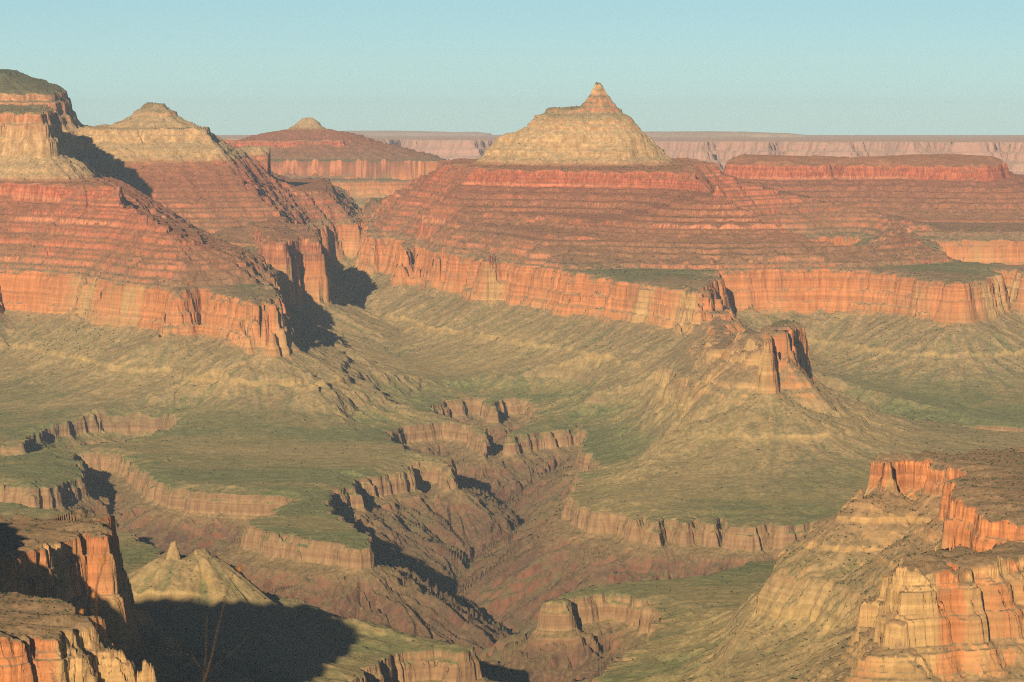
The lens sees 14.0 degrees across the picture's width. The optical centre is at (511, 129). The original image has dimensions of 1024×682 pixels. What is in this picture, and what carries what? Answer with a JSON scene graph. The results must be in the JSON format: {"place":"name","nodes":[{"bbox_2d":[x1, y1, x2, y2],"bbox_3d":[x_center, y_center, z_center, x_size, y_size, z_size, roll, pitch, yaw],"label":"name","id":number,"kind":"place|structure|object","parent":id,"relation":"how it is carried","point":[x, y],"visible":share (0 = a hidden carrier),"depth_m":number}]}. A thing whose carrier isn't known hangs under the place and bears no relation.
{"place":"outdoors","nodes":[
{"label":"outdoors","id":0,"kind":"place"},
{"bbox_2d":[0,104,381,294],"bbox_3d":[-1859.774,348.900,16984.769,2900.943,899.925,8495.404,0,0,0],"label":"stepped ridge","id":1,"kind":"structure","parent":0,"point":[34,145],"depth_m":13885.01},
{"bbox_2d":[0,164,1023,681],"bbox_3d":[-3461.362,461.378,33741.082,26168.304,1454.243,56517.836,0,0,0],"label":"canyon terrain","id":2,"kind":"structure","parent":0,"point":[432,526],"depth_m":12015.23},
{"bbox_2d":[0,69,92,165],"bbox_3d":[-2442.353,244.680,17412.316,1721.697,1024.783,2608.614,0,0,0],"label":"wooded mesa","id":3,"kind":"structure","parent":2,"relation":"on","point":[12,85],"depth_m":16486.61},
{"bbox_2d":[0,572,156,681],"bbox_3d":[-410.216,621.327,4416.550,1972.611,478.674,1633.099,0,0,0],"label":"bluff","id":4,"kind":"structure","parent":2,"relation":"on","point":[27,655],"depth_m":4323.47},
{"bbox_2d":[0,509,308,681],"bbox_3d":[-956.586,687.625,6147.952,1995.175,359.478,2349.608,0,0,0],"label":"shaded bluff","id":5,"kind":"structure","parent":2,"relation":"on","point":[66,565],"depth_m":5326.68},
{"bbox_2d":[77,102,296,233],"bbox_3d":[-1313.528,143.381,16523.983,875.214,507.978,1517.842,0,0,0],"label":"pyramid butte","id":6,"kind":"object","parent":2,"relation":"on","point":[178,183],"visible":0.98,"depth_m":16273.48},
{"bbox_2d":[127,541,316,676],"bbox_3d":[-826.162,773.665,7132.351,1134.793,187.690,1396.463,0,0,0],"label":"spire butte","id":7,"kind":"object","parent":2,"relation":"on","point":[184,587],"visible":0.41,"depth_m":6789.08},
{"bbox_2d":[223,117,445,209],"bbox_3d":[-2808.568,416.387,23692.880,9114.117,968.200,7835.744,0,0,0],"label":"dome butte","id":8,"kind":"object","parent":2,"relation":"on","point":[360,168],"visible":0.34,"depth_m":22418.13},
{"bbox_2d":[0,70,1023,681],"bbox_3d":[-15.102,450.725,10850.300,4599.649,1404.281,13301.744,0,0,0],"label":"scrub bushes","id":9,"kind":"object","parent":2,"relation":"on","point":[560,390],"visible":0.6,"depth_m":11283.03},
{"bbox_2d":[0,320,1023,552],"bbox_3d":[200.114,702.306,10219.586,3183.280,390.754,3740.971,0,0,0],"label":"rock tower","id":10,"kind":"structure","parent":2,"relation":"on","point":[787,437],"depth_m":10030.86},
{"bbox_2d":[122,446,1023,681],"bbox_3d":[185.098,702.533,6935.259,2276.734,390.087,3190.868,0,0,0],"label":"stepped bluff","id":11,"kind":"structure","parent":2,"relation":"on","point":[784,606],"depth_m":6317.17},
{"bbox_2d":[212,82,993,276],"bbox_3d":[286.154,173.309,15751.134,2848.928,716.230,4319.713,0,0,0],"label":"temple butte","id":12,"kind":"object","parent":2,"relation":"on","point":[618,138],"visible":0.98,"depth_m":15103.54},
{"bbox_2d":[722,153,1023,221],"bbox_3d":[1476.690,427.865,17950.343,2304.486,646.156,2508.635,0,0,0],"label":"red mesa","id":13,"kind":"structure","parent":2,"relation":"on","point":[969,178],"depth_m":17320.69},
{"bbox_2d":[786,540,1023,681],"bbox_3d":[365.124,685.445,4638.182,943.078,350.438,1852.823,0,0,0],"label":"banded bluff","id":14,"kind":"structure","parent":2,"relation":"on","point":[969,616],"depth_m":4910.53},
{"bbox_2d":[0,0,1023,134],"label":"sky","id":15,"kind":"structure","parent":0,"point":[227,67]},
{"bbox_2d":[216,130,1023,174],"bbox_3d":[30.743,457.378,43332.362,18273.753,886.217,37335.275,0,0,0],"label":"plateau","id":16,"kind":"structure","parent":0,"point":[720,148],"depth_m":29715.19},
{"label":"rim ledge","id":17,"kind":"structure","parent":0,"visible":0},
{"bbox_2d":[79,523,108,681],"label":"dry stalk","id":18,"kind":"object","parent":17,"relation":"on","point":[102,561],"visible":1,"depth_m":9.02},
{"bbox_2d":[191,613,249,681],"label":"dry stalk","id":19,"kind":"object","parent":17,"relation":"on","point":[206,650],"visible":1,"depth_m":8.62},
{"bbox_2d":[204,563,241,681],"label":"dry stalk","id":20,"kind":"object","parent":17,"relation":"on","point":[239,568],"visible":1,"depth_m":9.33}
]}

